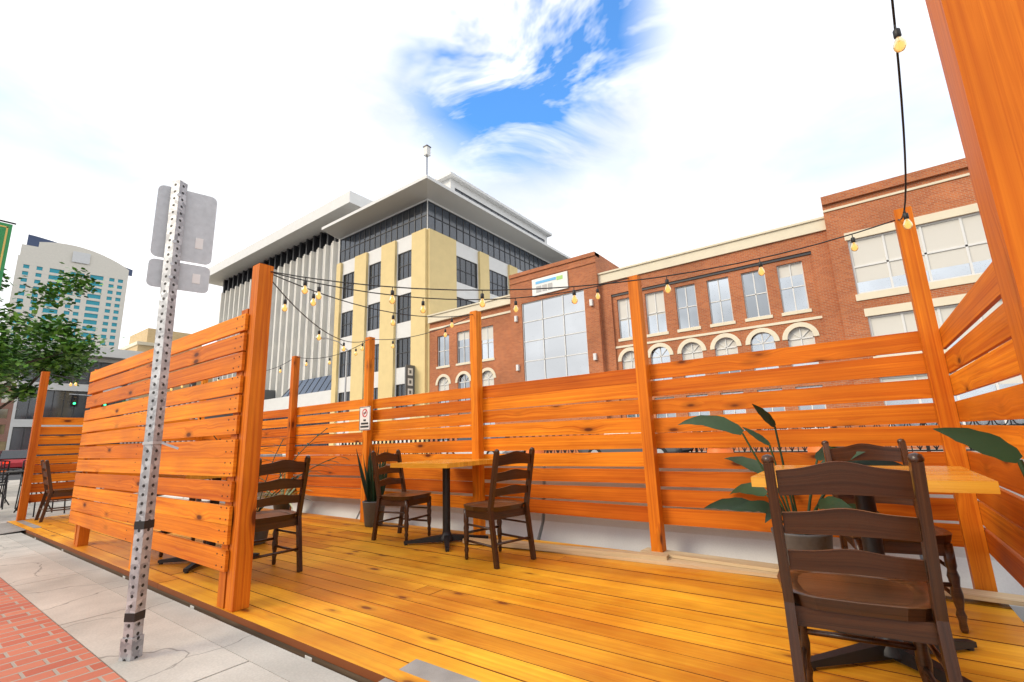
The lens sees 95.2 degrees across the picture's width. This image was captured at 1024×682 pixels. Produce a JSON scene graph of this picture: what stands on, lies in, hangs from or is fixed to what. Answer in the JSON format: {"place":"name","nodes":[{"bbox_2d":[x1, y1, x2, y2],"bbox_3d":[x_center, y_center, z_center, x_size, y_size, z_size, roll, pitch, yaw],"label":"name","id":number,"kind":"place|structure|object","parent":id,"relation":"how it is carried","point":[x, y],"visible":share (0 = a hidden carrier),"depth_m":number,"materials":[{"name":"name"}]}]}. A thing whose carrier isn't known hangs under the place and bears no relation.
{"place":"outdoors","nodes":[
{"label":"outdoors","id":0,"kind":"place"},
{"bbox_2d":[260,446,282,456],"bbox_3d":[-15.813,6.830,28.275,4.520,1.480,1.850,-10,-14,35],"label":"silver car","id":1,"kind":"object","parent":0,"point":[270,455],"visible":0.05,"depth_m":27.13,"materials":[{"name":"grey"}]},
{"bbox_2d":[1,447,820,471],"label":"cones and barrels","id":2,"kind":"object","parent":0,"point":[730,450],"visible":0.05,"depth_m":8.53,"materials":[{"name":"orange"}]},
{"bbox_2d":[441,437,522,453],"bbox_3d":[-1.632,5.644,24.941,4.520,1.480,1.850,-10,-14,35],"label":"white car","id":3,"kind":"object","parent":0,"point":[492,452],"visible":0.15,"depth_m":24.23,"materials":[{"name":"white"}]},
{"bbox_2d":[0,0,964,348],"label":"sky","id":4,"kind":"structure","parent":0,"point":[630,132],"materials":[{"name":"white"}]},
{"bbox_2d":[0,449,978,681],"bbox_3d":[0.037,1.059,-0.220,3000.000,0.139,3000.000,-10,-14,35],"label":"ground","id":5,"kind":"structure","parent":0,"point":[62,613],"depth_m":2.66,"materials":[{"name":"concrete"}]},
{"bbox_2d":[0,220,15,287],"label":"lamp banner","id":6,"kind":"object","parent":5,"relation":"on","point":[5,231],"visible":1,"depth_m":8.46,"materials":[{"name":"green fabric"}]},
{"bbox_2d":[0,450,39,472],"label":"red car","id":7,"kind":"object","parent":5,"relation":"on","point":[16,458],"visible":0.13,"depth_m":28.84,"materials":[{"name":"red"}]},
{"bbox_2d":[0,460,101,516],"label":"bistro set","id":8,"kind":"object","parent":5,"relation":"on","point":[3,483],"visible":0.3,"depth_m":9.11,"materials":[{"name":"black metal"}]},
{"bbox_2d":[0,262,124,409],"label":"tree","id":9,"kind":"object","parent":5,"relation":"on","point":[14,362],"visible":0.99,"depth_m":14.29,"materials":[{"name":"green plant"}]},
{"bbox_2d":[1,234,132,382],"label":"hotel tower","id":10,"kind":"structure","parent":5,"relation":"on","point":[39,259],"depth_m":229.25,"materials":[{"name":"white concrete"}]},
{"bbox_2d":[69,394,138,406],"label":"signals","id":11,"kind":"object","parent":5,"relation":"on","point":[74,400],"visible":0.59,"depth_m":50.85,"materials":[{"name":"black metal"}]},
{"bbox_2d":[0,328,275,455],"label":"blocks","id":12,"kind":"structure","parent":5,"relation":"on","point":[15,427],"depth_m":66.00,"materials":[{"name":"beige concrete"}]},
{"bbox_2d":[118,180,216,661],"bbox_3d":[-1.946,0.323,2.626,0.306,2.636,0.114,7,-15,-37],"label":"sign post","id":13,"kind":"object","parent":5,"relation":"on","point":[184,224],"visible":0.99,"depth_m":2.68,"materials":[{"name":"grey metal"}]},
{"bbox_2d":[190,336,347,444],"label":"street lamps","id":14,"kind":"object","parent":5,"relation":"on","point":[345,373],"visible":0.3,"depth_m":37.60,"materials":[{"name":"white"}]},
{"bbox_2d":[208,191,372,455],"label":"office building","id":15,"kind":"structure","parent":5,"relation":"on","point":[305,246],"depth_m":59.70,"materials":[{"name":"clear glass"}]},
{"bbox_2d":[322,144,570,453],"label":"office block","id":16,"kind":"structure","parent":5,"relation":"on","point":[450,230],"depth_m":42.78,"materials":[{"name":"beige concrete"}]},
{"bbox_2d":[0,503,1023,681],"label":"deck","id":17,"kind":"structure","parent":5,"relation":"on","point":[352,600],"depth_m":2.69,"materials":[{"name":"brown wood"}]},
{"bbox_2d":[34,460,77,521],"bbox_3d":[-6.978,2.290,7.248,0.460,0.900,0.528,-11,-15,37],"label":"chair","id":18,"kind":"object","parent":17,"relation":"on","point":[47,480],"visible":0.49,"depth_m":7.09,"materials":[{"name":"brown wood"}]},
{"bbox_2d":[157,494,209,556],"bbox_3d":[-3.353,1.644,4.742,0.528,0.900,0.460,-12,-15,39],"label":"chair","id":19,"kind":"object","parent":17,"relation":"on","point":[192,538],"visible":0.07,"depth_m":4.71,"materials":[{"name":"brown wood"}]},
{"bbox_2d":[158,474,259,573],"bbox_3d":[-2.707,1.579,4.240,0.780,0.775,0.779,-10,-14,35],"label":"table","id":20,"kind":"object","parent":17,"relation":"on","point":[189,567],"visible":0.27,"depth_m":4.00,"materials":[{"name":"wood"}]},
{"bbox_2d":[196,414,348,544],"bbox_3d":[-2.674,1.466,4.991,1.852,1.297,1.673,-4,-12,10],"label":"palm","id":21,"kind":"object","parent":17,"relation":"on","point":[260,535],"visible":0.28,"depth_m":4.92,"materials":[{"name":"green plant"}]},
{"bbox_2d":[253,455,310,571],"bbox_3d":[-1.979,1.396,3.776,0.528,0.900,0.460,-11,-15,38],"label":"chair","id":22,"kind":"object","parent":17,"relation":"on","point":[275,520],"visible":0.59,"depth_m":3.73,"materials":[{"name":"brown wood"}]},
{"bbox_2d":[257,473,310,509],"bbox_3d":[-3.384,2.202,6.908,1.142,0.683,1.135,0,-12,-10],"label":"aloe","id":23,"kind":"object","parent":17,"relation":"on","point":[283,506],"visible":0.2,"depth_m":6.79,"materials":[{"name":"green plant"}]},
{"bbox_2d":[356,446,387,526],"bbox_3d":[-1.695,1.747,5.792,0.361,1.005,0.369,-5,-12,15],"label":"snake plant","id":24,"kind":"object","parent":17,"relation":"on","point":[369,503],"visible":0.62,"depth_m":5.69,"materials":[{"name":"green plant"}]},
{"bbox_2d":[371,449,431,540],"bbox_3d":[-1.162,1.613,4.962,0.528,0.900,0.460,-8,-13,27],"label":"chair","id":25,"kind":"object","parent":17,"relation":"on","point":[404,500],"visible":0.94,"depth_m":4.93,"materials":[{"name":"brown wood"}]},
{"bbox_2d":[390,459,492,551],"bbox_3d":[-0.653,1.593,4.656,0.780,0.775,0.779,-10,-14,35],"label":"table","id":26,"kind":"object","parent":17,"relation":"on","point":[446,536],"visible":0.93,"depth_m":4.57,"materials":[{"name":"brown wood"}]},
{"bbox_2d":[463,447,536,568],"bbox_3d":[-0.118,1.368,3.954,0.460,0.900,0.528,8,-15,-40],"label":"chair","id":27,"kind":"object","parent":17,"relation":"on","point":[492,509],"visible":1,"depth_m":3.85,"materials":[{"name":"brown wood"}]},
{"bbox_2d":[16,0,1023,611],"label":"fence","id":28,"kind":"object","parent":17,"relation":"on","point":[980,46],"visible":0.95,"depth_m":3.49,"materials":[{"name":"brown wood"}]},
{"bbox_2d":[359,406,370,430],"bbox_3d":[-1.948,1.023,6.188,0.230,0.310,0.007,-10,-14,35],"label":"no smoking sign","id":29,"kind":"object","parent":28,"relation":"attached to","point":[364,417],"visible":1,"depth_m":6.18,"materials":[{"name":"white"}]},
{"bbox_2d":[50,0,912,390],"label":"string lights","id":30,"kind":"object","parent":28,"relation":"attached to","point":[900,42],"visible":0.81,"depth_m":3.24,"materials":[{"name":"black"}]},
{"bbox_2d":[678,404,902,564],"bbox_3d":[1.901,1.000,3.143,1.018,1.147,1.029,2,-12,-20],"label":"bird of paradise","id":31,"kind":"object","parent":17,"relation":"on","point":[807,542],"visible":0.46,"depth_m":3.12,"materials":[{"name":"green plant"}]},
{"bbox_2d":[761,452,962,681],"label":"chair","id":32,"kind":"object","parent":17,"relation":"on","point":[855,591],"visible":1,"depth_m":1.47,"materials":[{"name":"brown wood"}]},
{"bbox_2d":[751,465,1000,681],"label":"table","id":33,"kind":"object","parent":17,"relation":"on","point":[953,479],"visible":0.4,"depth_m":1.95,"materials":[{"name":"brown wood"}]},
{"bbox_2d":[821,438,968,633],"bbox_3d":[2.064,1.006,2.574,0.460,0.900,0.528,-7,-13,24],"label":"chair","id":34,"kind":"object","parent":17,"relation":"on","point":[943,535],"visible":0.45,"depth_m":2.44,"materials":[{"name":"brown wood"}]},
{"bbox_2d":[933,428,1023,476],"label":"plant","id":35,"kind":"object","parent":17,"relation":"on","point":[992,445],"visible":1,"depth_m":1.31,"materials":[{"name":"green plant"}]},
{"bbox_2d":[162,459,1023,621],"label":"barriers","id":36,"kind":"object","parent":5,"relation":"on","point":[635,536],"visible":0.12,"depth_m":4.34,"materials":[{"name":"white concrete"}]},
{"bbox_2d":[339,420,1023,453],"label":"iron railing","id":37,"kind":"object","parent":5,"relation":"on","point":[804,448],"visible":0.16,"depth_m":17.77,"materials":[{"name":"black metal"}]},
{"bbox_2d":[579,432,692,452],"bbox_3d":[5.205,4.392,20.049,4.520,1.480,1.850,-10,-14,35],"label":"dark car","id":38,"kind":"object","parent":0,"point":[672,450],"visible":0.2,"depth_m":19.10,"materials":[{"name":"grey"}]},
{"bbox_2d":[427,158,1023,453],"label":"brick building","id":39,"kind":"structure","parent":0,"point":[839,289],"depth_m":23.97,"materials":[{"name":"red brick"}]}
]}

